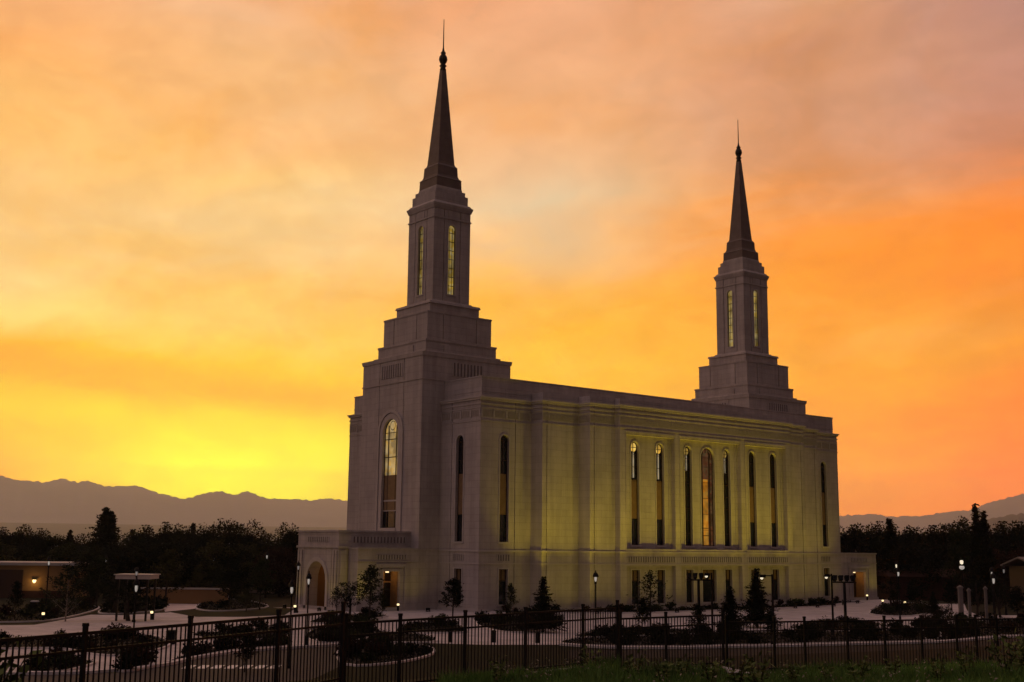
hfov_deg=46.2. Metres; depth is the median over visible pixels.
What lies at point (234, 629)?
shrub
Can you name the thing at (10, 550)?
broadleaf tree
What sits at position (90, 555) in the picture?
broadleaf tree
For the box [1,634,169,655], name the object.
planting bed
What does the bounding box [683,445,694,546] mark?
window
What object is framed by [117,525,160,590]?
broadleaf tree
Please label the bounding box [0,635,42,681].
weed
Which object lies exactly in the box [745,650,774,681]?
weed
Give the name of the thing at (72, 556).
broadleaf tree
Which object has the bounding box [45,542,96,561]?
broadleaf tree
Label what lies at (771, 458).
window
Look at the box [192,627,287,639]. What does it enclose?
planting bed
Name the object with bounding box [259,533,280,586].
broadleaf tree
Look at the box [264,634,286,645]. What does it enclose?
shrub
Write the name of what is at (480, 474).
temple
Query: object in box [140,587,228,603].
garden wall
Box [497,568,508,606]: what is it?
window
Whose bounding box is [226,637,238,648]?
shrub
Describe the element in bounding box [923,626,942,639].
shrub
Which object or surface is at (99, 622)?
plaza
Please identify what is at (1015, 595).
young tree
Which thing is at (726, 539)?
window
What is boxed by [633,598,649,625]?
young tree
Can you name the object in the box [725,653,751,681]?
weed
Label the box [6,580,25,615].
young tree
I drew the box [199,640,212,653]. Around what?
shrub
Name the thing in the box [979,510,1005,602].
cypress tree
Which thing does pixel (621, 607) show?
shrub
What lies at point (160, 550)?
broadleaf tree
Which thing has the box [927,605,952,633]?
young tree
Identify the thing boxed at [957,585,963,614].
gate pillar
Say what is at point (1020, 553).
broadleaf tree
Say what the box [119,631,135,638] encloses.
shrub
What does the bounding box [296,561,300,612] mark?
pedestrian lamp
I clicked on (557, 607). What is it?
shrub
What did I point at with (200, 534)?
broadleaf tree
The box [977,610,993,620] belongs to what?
shrub
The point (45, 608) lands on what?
shrub
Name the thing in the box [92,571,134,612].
young tree
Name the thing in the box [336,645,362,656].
shrub
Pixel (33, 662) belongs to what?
shrub
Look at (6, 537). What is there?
broadleaf tree
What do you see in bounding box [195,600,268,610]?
planting bed
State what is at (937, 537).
broadleaf tree
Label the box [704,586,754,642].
young conifer
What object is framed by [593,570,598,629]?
pedestrian lamp
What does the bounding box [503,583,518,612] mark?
young tree
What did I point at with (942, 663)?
weed
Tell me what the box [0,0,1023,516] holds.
sky
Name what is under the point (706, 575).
street lamp
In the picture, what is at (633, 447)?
window
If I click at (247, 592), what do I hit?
young tree
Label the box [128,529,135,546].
conifer tree
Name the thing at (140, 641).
shrub
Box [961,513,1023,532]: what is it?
foothills
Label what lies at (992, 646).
weed
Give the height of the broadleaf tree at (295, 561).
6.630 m
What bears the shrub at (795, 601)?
on the planting bed at (688, 610)
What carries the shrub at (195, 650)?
on the planting bed at (221, 651)
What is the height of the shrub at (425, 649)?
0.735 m
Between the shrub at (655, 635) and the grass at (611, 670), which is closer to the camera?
the grass at (611, 670)
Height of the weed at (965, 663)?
0.925 m
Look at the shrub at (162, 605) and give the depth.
106.10 m
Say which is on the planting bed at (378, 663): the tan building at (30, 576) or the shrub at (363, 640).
the shrub at (363, 640)
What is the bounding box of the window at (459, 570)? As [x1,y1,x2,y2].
[453,567,462,605]
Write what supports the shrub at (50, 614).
on the planting bed at (44, 620)
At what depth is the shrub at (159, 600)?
110.06 m
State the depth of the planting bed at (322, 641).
76.49 m
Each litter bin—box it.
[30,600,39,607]
[167,630,175,644]
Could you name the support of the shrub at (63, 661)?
on the planting bed at (74, 667)
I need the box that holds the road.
[2,646,337,681]
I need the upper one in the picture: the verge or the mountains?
the mountains
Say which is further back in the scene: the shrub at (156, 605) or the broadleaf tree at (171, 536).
the broadleaf tree at (171, 536)
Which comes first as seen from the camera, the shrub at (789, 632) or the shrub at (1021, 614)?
the shrub at (789, 632)
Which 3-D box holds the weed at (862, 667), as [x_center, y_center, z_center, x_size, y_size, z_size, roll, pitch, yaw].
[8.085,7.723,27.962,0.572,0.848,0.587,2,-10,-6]
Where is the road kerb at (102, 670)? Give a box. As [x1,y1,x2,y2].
[6,643,337,674]
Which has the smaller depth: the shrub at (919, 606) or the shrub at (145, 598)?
the shrub at (145, 598)
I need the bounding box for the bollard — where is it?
[492,630,495,642]
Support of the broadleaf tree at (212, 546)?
on the planting bed
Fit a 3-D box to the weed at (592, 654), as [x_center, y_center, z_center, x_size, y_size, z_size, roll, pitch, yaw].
[1.827,7.469,28.082,0.520,0.771,0.533,9,-13,-41]
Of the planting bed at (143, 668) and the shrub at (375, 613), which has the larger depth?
the shrub at (375, 613)
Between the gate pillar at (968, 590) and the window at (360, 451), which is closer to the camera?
the gate pillar at (968, 590)
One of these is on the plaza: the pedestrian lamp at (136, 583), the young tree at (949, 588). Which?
the young tree at (949, 588)
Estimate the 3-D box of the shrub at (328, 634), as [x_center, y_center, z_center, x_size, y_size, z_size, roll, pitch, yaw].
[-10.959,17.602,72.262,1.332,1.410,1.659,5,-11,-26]
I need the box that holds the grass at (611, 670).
[431,653,1023,681]
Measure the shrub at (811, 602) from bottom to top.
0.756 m
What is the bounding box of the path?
[165,604,196,611]
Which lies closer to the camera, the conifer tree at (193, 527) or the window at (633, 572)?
the window at (633, 572)
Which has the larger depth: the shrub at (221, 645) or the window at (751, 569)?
the window at (751, 569)
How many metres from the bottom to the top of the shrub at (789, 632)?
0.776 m
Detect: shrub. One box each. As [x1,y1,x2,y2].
[0,603,15,616]
[0,629,12,642]
[25,651,47,667]
[34,660,53,670]
[36,603,63,612]
[39,562,93,620]
[44,611,56,617]
[50,653,76,669]
[51,645,64,651]
[54,628,66,637]
[60,636,80,648]
[107,622,124,629]
[111,652,145,670]
[114,650,135,660]
[117,625,136,638]
[118,601,136,612]
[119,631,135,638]
[131,640,150,648]
[134,634,151,642]
[137,595,152,605]
[138,645,159,663]
[147,602,160,609]
[148,594,169,604]
[151,599,169,605]
[159,600,167,608]
[181,641,204,654]
[192,645,200,654]
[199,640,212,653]
[213,637,230,650]
[214,623,231,631]
[216,598,231,604]
[223,625,239,633]
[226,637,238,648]
[250,620,269,629]
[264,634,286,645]
[272,622,287,632]
[318,624,337,641]
[322,614,338,628]
[333,637,362,655]
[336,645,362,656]
[351,615,371,627]
[352,614,377,623]
[354,636,371,648]
[361,606,368,612]
[363,607,381,617]
[390,642,409,656]
[404,641,419,653]
[416,643,433,654]
[427,615,442,622]
[437,619,451,626]
[473,610,486,620]
[476,612,490,621]
[489,610,514,626]
[501,604,509,610]
[552,604,560,609]
[586,629,599,635]
[597,624,614,635]
[615,603,624,610]
[620,603,629,611]
[646,627,663,643]
[652,604,664,610]
[665,602,675,609]
[693,623,710,633]
[696,636,713,644]
[744,632,766,643]
[775,599,783,604]
[780,628,793,637]
[786,598,801,606]
[790,623,802,632]
[796,599,805,604]
[807,600,815,605]
[860,625,880,640]
[879,603,893,607]
[880,618,903,633]
[882,606,894,612]
[898,622,919,637]
[900,604,909,609]
[912,603,927,610]
[919,621,939,633]
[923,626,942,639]
[940,626,964,638]
[946,612,971,621]
[959,616,983,626]
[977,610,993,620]
[1017,611,1023,617]
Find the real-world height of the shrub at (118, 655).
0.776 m
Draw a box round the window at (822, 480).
[819,460,829,547]
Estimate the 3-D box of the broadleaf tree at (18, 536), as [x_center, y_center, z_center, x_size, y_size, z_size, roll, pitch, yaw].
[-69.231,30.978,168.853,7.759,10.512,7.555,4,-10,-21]
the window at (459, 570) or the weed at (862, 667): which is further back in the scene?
the window at (459, 570)
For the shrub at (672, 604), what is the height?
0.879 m
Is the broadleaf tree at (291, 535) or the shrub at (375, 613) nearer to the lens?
the shrub at (375, 613)
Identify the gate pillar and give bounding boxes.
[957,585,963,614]
[966,588,971,616]
[983,586,988,623]
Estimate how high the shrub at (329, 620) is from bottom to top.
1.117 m
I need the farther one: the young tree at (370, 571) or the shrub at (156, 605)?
the shrub at (156, 605)
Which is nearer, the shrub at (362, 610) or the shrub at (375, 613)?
the shrub at (375, 613)
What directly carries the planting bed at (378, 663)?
on the ground at (272, 602)
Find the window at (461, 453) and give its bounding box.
[453,434,464,542]
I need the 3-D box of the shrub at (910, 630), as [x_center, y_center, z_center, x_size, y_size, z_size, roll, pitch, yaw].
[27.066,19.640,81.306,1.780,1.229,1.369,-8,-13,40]
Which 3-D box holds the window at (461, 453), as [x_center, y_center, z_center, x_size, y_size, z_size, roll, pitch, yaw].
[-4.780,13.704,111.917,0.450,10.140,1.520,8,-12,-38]
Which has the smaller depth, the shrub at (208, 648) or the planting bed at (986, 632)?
the shrub at (208, 648)
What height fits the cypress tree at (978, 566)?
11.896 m
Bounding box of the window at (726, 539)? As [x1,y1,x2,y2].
[722,448,732,547]
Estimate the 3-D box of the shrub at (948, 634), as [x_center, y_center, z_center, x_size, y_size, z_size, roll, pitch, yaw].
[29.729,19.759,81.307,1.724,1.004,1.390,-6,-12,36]
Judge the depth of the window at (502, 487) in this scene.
111.31 m
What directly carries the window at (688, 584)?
in the temple
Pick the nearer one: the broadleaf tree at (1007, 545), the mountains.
the broadleaf tree at (1007, 545)
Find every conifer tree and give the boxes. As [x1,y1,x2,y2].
[65,529,78,558]
[84,507,123,590]
[110,511,123,549]
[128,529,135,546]
[187,523,196,541]
[876,518,901,599]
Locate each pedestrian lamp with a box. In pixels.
[45,556,51,605]
[132,566,139,621]
[132,576,139,658]
[264,550,268,597]
[288,578,294,668]
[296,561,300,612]
[305,571,311,644]
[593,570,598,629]
[894,561,898,603]
[896,567,901,623]
[989,566,994,620]
[990,571,996,642]
[1001,564,1007,614]
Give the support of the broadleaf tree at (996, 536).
on the ground at (272, 602)
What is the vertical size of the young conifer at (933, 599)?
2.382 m
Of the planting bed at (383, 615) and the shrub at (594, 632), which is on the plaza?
the planting bed at (383, 615)
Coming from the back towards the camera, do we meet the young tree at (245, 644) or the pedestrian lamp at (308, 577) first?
the pedestrian lamp at (308, 577)
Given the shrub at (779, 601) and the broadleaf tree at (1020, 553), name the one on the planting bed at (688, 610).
the shrub at (779, 601)
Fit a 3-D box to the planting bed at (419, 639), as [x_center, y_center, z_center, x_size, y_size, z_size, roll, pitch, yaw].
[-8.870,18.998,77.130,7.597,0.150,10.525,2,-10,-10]
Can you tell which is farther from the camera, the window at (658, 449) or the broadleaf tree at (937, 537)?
the broadleaf tree at (937, 537)
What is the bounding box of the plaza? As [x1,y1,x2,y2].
[0,599,1016,671]
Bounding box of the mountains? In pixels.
[0,475,1023,532]
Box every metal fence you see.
[0,601,345,681]
[343,600,618,681]
[619,608,724,669]
[724,614,1023,671]
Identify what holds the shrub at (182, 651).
on the planting bed at (221, 651)
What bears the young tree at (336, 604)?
on the plaza
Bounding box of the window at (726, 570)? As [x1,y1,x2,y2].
[724,568,733,601]
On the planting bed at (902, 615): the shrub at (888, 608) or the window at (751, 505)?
the shrub at (888, 608)
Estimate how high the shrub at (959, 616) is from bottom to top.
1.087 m
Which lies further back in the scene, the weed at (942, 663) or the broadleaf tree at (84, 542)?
the broadleaf tree at (84, 542)
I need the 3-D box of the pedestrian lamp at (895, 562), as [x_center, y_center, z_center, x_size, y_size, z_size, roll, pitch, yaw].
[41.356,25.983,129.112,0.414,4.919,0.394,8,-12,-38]
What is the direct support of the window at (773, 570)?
in the temple
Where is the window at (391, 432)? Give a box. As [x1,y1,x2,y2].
[382,419,397,527]
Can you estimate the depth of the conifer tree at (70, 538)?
171.47 m
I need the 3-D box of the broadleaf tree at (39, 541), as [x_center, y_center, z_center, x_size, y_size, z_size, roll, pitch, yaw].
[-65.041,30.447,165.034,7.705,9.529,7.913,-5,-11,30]
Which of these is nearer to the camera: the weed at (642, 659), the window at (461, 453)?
the weed at (642, 659)
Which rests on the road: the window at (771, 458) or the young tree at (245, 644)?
the young tree at (245, 644)
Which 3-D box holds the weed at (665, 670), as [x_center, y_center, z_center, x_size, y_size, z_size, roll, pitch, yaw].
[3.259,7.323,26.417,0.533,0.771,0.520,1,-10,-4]
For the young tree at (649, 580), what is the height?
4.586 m
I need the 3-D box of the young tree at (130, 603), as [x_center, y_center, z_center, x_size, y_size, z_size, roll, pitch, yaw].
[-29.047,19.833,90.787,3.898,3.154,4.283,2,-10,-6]
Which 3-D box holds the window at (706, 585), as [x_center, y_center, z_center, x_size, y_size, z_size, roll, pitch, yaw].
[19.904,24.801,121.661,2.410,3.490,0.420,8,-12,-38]
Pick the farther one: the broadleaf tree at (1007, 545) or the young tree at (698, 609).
the broadleaf tree at (1007, 545)
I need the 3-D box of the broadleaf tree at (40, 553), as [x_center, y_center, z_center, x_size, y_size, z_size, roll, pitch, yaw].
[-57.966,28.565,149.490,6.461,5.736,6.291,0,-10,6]
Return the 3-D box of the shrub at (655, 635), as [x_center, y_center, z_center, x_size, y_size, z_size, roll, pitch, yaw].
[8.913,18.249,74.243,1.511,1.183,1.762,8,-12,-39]
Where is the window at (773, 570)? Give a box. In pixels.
[771,568,780,601]
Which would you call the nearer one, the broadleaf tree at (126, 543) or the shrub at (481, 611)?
the shrub at (481, 611)
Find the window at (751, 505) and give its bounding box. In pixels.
[747,451,758,547]
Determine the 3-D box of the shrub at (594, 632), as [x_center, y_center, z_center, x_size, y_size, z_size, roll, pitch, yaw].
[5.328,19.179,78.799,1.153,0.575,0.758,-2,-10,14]
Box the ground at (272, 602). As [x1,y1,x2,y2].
[0,522,1023,681]
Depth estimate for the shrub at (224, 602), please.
112.63 m
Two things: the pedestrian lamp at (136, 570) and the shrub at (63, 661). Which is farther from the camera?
the pedestrian lamp at (136, 570)
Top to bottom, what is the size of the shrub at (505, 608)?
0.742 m
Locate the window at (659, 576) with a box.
[656,569,666,604]
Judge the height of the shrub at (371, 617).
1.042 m
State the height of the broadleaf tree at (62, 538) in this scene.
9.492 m
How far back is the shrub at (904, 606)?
119.58 m
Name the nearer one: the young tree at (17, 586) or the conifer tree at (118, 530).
the young tree at (17, 586)
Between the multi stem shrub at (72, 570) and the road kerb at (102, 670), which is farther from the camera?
the multi stem shrub at (72, 570)
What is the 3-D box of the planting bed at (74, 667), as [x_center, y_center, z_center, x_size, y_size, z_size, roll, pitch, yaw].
[-21.606,15.386,56.865,3.216,0.150,6.331,2,-10,-8]
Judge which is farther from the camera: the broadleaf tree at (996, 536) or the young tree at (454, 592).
the broadleaf tree at (996, 536)
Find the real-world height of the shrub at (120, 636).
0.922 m
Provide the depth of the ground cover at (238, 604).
86.95 m
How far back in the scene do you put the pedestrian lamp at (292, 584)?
57.66 m
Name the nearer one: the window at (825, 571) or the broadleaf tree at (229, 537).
the window at (825, 571)
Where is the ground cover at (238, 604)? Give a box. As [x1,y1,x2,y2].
[0,596,1023,670]
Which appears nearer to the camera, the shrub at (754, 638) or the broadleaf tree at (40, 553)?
the shrub at (754, 638)
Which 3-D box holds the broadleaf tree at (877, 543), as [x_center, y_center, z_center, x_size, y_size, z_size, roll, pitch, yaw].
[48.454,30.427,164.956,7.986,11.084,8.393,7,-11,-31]
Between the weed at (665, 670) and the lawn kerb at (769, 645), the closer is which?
the weed at (665, 670)
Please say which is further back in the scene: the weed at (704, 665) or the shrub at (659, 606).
the shrub at (659, 606)
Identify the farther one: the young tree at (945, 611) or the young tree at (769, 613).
the young tree at (945, 611)
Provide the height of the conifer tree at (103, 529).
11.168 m
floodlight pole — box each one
[686,573,710,635]
[832,575,856,639]
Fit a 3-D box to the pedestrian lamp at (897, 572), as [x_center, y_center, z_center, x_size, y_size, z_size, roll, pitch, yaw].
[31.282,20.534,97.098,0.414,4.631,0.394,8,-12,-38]
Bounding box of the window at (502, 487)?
[497,434,509,543]
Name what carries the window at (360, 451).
in the temple
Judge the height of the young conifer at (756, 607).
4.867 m
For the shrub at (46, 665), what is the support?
on the planting bed at (74, 667)
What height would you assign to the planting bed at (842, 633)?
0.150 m
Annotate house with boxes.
[1000,557,1023,608]
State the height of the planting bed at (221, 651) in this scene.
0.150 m
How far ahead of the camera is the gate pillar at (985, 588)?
98.45 m
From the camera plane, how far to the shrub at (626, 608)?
110.51 m
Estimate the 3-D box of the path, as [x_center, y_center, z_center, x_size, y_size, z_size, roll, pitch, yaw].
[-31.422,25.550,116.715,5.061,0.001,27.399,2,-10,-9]
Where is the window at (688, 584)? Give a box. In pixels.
[685,569,694,603]
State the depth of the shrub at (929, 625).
83.20 m
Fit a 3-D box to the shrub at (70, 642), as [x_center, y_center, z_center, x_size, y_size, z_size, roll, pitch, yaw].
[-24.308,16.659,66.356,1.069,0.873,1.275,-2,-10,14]
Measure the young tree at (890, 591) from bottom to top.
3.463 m
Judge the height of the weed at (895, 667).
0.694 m
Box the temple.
[296,26,878,611]
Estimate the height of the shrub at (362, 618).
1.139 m
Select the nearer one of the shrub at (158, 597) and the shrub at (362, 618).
the shrub at (362, 618)
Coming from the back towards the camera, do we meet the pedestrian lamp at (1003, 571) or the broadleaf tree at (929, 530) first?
the broadleaf tree at (929, 530)
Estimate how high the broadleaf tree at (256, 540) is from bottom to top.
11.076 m
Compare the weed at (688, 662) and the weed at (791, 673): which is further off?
the weed at (688, 662)
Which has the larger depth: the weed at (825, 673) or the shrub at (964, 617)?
the shrub at (964, 617)
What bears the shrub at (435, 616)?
on the planting bed at (433, 628)
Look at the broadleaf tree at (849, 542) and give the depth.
160.76 m
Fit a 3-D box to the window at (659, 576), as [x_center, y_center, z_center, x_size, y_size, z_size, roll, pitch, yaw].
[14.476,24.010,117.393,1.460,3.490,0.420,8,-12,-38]
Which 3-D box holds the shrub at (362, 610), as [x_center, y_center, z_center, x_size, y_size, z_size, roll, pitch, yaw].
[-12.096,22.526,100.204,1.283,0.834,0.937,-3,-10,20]
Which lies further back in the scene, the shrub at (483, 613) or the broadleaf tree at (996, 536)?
the broadleaf tree at (996, 536)
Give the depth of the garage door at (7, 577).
125.74 m
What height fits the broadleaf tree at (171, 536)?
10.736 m
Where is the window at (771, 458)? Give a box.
[769,452,779,547]
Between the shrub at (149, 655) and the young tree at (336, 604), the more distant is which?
the young tree at (336, 604)
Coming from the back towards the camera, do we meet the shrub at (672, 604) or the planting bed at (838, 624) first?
the shrub at (672, 604)
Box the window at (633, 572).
[630,569,640,605]
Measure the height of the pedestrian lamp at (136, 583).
4.232 m
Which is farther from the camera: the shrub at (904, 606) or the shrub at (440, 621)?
the shrub at (904, 606)
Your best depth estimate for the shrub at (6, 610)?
91.63 m
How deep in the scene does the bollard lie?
74.01 m
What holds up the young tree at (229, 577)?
on the planting bed at (238, 609)
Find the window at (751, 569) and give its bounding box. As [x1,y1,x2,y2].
[750,568,758,589]
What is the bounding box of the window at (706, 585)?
[701,568,718,603]
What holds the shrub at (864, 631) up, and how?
on the planting bed at (842, 633)
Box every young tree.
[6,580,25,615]
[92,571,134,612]
[102,582,153,620]
[145,548,189,601]
[215,569,243,606]
[230,625,260,671]
[235,588,257,611]
[328,586,343,610]
[330,581,363,615]
[349,564,388,616]
[377,592,387,612]
[437,577,463,615]
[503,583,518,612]
[632,569,673,625]
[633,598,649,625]
[684,603,709,634]
[762,609,781,639]
[880,579,901,607]
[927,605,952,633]
[940,580,957,611]
[961,579,991,615]
[983,583,1010,617]
[1004,586,1023,614]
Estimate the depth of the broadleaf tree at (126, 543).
177.52 m
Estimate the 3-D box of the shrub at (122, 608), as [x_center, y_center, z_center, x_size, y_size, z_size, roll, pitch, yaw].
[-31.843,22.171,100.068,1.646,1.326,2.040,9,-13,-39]
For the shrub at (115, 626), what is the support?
on the planting bed at (3, 646)
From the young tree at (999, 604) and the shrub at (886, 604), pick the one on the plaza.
the young tree at (999, 604)
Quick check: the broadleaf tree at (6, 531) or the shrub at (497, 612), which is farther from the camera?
the broadleaf tree at (6, 531)
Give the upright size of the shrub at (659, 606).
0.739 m
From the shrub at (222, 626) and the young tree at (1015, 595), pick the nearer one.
the shrub at (222, 626)
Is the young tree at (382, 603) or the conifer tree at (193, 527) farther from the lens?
the conifer tree at (193, 527)
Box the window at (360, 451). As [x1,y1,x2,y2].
[358,451,360,527]
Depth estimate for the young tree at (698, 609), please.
77.87 m
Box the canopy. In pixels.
[114,573,160,620]
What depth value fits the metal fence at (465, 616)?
28.39 m
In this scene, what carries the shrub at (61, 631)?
on the planting bed at (3, 646)
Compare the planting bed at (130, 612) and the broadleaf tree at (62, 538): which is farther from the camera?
the broadleaf tree at (62, 538)
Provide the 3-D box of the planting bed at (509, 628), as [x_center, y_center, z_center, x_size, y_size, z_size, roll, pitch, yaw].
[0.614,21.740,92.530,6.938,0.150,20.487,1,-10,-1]
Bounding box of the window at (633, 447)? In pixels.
[630,440,641,546]
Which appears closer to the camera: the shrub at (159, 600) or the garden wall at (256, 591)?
the shrub at (159, 600)
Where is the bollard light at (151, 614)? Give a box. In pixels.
[150,610,152,619]
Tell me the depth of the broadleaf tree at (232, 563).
132.57 m
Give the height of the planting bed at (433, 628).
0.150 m
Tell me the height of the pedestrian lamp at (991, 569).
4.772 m
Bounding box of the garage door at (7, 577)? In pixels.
[0,570,23,597]
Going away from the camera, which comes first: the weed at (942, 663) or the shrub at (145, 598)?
the weed at (942, 663)
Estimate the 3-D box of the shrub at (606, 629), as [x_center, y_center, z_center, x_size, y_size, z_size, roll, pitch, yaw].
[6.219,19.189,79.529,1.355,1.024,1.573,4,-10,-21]
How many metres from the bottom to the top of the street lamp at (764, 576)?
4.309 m
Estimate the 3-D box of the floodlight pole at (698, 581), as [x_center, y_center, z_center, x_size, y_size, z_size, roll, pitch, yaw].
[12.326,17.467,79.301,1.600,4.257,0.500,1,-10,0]
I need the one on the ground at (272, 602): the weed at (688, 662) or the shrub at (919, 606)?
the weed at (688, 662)
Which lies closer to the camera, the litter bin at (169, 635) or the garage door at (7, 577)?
the litter bin at (169, 635)
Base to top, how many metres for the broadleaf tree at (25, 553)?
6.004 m
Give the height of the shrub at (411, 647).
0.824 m
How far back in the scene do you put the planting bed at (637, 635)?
81.60 m
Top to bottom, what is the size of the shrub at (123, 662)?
0.950 m
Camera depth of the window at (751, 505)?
127.53 m
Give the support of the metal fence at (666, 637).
on the ground at (272, 602)
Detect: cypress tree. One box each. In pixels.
[964,503,995,603]
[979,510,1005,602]
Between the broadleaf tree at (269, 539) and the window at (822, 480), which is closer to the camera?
the window at (822, 480)
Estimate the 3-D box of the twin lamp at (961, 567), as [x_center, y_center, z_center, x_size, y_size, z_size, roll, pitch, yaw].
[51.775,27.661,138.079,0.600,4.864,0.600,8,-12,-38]
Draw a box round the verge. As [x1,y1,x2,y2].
[570,639,1019,657]
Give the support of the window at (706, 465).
in the temple
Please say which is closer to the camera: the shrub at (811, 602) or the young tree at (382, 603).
the young tree at (382, 603)
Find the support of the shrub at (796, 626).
on the planting bed at (842, 633)
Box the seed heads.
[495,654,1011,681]
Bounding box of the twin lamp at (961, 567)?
[959,560,964,602]
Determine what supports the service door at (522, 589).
in the temple
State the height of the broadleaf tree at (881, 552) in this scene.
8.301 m
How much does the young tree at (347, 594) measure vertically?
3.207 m
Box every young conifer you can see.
[517,576,568,631]
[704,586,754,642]
[737,568,782,627]
[921,592,944,614]
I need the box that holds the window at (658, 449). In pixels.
[655,442,666,546]
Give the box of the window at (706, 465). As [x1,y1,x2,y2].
[700,447,717,547]
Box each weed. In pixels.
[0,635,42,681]
[488,655,507,681]
[579,644,602,666]
[624,648,648,673]
[652,657,672,681]
[676,654,693,675]
[699,656,719,681]
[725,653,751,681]
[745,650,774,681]
[784,661,805,681]
[817,663,834,680]
[845,655,870,681]
[884,655,901,676]
[929,653,947,679]
[954,645,979,675]
[984,633,1020,672]
[1000,627,1023,668]
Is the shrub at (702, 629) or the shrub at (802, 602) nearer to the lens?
the shrub at (702, 629)
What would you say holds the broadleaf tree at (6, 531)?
on the ground at (272, 602)
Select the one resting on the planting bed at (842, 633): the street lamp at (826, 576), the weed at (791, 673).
the street lamp at (826, 576)
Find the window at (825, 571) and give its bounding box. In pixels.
[823,567,830,597]
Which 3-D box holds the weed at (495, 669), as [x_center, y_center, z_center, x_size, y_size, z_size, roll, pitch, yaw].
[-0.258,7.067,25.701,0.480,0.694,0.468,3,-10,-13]
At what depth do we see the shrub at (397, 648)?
63.17 m
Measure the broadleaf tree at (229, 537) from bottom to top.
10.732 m
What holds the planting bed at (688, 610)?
on the plaza
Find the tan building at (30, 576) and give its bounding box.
[0,561,87,597]
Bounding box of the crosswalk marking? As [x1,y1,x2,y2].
[181,665,281,668]
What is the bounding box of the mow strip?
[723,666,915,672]
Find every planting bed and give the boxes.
[0,606,99,622]
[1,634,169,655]
[16,659,95,670]
[98,604,165,613]
[117,662,152,671]
[166,644,286,661]
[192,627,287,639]
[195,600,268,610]
[307,627,375,641]
[309,614,388,623]
[316,631,437,643]
[336,644,435,666]
[394,621,467,633]
[476,615,563,632]
[490,601,863,612]
[558,629,941,645]
[573,629,694,637]
[799,619,880,630]
[869,602,930,616]
[925,620,1022,640]
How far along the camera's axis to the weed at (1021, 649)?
33.72 m
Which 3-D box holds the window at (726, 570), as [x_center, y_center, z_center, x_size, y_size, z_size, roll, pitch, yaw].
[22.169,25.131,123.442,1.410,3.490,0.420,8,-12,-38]
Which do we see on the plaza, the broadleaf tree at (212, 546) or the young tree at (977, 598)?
the young tree at (977, 598)
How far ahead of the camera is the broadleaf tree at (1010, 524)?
172.93 m
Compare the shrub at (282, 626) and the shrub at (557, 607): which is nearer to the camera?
the shrub at (282, 626)
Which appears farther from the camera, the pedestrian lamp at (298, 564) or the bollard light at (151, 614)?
the pedestrian lamp at (298, 564)
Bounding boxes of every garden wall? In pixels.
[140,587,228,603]
[250,587,295,592]
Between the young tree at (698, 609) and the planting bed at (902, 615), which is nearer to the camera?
the young tree at (698, 609)
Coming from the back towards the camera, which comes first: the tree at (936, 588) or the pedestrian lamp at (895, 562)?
the tree at (936, 588)
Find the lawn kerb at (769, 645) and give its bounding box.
[560,635,1021,648]
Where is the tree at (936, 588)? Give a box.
[876,568,965,599]
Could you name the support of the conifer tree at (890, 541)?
on the ground at (272, 602)
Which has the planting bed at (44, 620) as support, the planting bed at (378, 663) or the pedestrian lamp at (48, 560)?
the pedestrian lamp at (48, 560)
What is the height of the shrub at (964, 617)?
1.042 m
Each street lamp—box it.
[704,573,713,634]
[759,574,773,643]
[824,574,835,638]
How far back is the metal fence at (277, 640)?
20.79 m
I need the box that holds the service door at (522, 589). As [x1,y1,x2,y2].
[519,586,525,607]
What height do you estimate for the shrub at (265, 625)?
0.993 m
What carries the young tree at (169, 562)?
on the ground at (272, 602)
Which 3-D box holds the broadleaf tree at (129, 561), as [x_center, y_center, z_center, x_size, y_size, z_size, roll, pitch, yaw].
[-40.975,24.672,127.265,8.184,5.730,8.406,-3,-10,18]
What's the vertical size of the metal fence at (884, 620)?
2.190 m
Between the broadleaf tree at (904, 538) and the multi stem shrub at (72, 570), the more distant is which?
the broadleaf tree at (904, 538)
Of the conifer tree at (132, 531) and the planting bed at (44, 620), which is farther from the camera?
the conifer tree at (132, 531)
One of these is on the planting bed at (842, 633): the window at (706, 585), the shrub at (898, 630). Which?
the shrub at (898, 630)
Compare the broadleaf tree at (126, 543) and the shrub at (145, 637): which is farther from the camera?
the broadleaf tree at (126, 543)
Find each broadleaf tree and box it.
[0,527,12,538]
[0,532,11,545]
[0,539,18,560]
[1,547,36,560]
[7,524,40,552]
[19,528,68,554]
[20,547,63,560]
[34,544,79,560]
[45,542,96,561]
[48,534,79,559]
[70,546,119,597]
[74,533,93,553]
[96,547,166,596]
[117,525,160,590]
[117,532,139,566]
[119,541,181,595]
[129,540,192,585]
[137,522,195,547]
[183,538,251,587]
[184,528,214,545]
[186,518,278,591]
[195,544,262,595]
[240,527,271,590]
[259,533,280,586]
[263,522,298,593]
[263,541,297,593]
[840,522,884,570]
[840,524,881,557]
[849,521,904,562]
[869,545,914,567]
[892,524,925,564]
[906,525,936,600]
[916,521,993,601]
[940,516,990,589]
[965,521,1019,552]
[992,520,1022,534]
[993,521,1023,551]
[1000,544,1023,601]
[1001,546,1023,589]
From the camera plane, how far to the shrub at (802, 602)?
125.38 m
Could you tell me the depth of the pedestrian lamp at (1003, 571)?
113.75 m

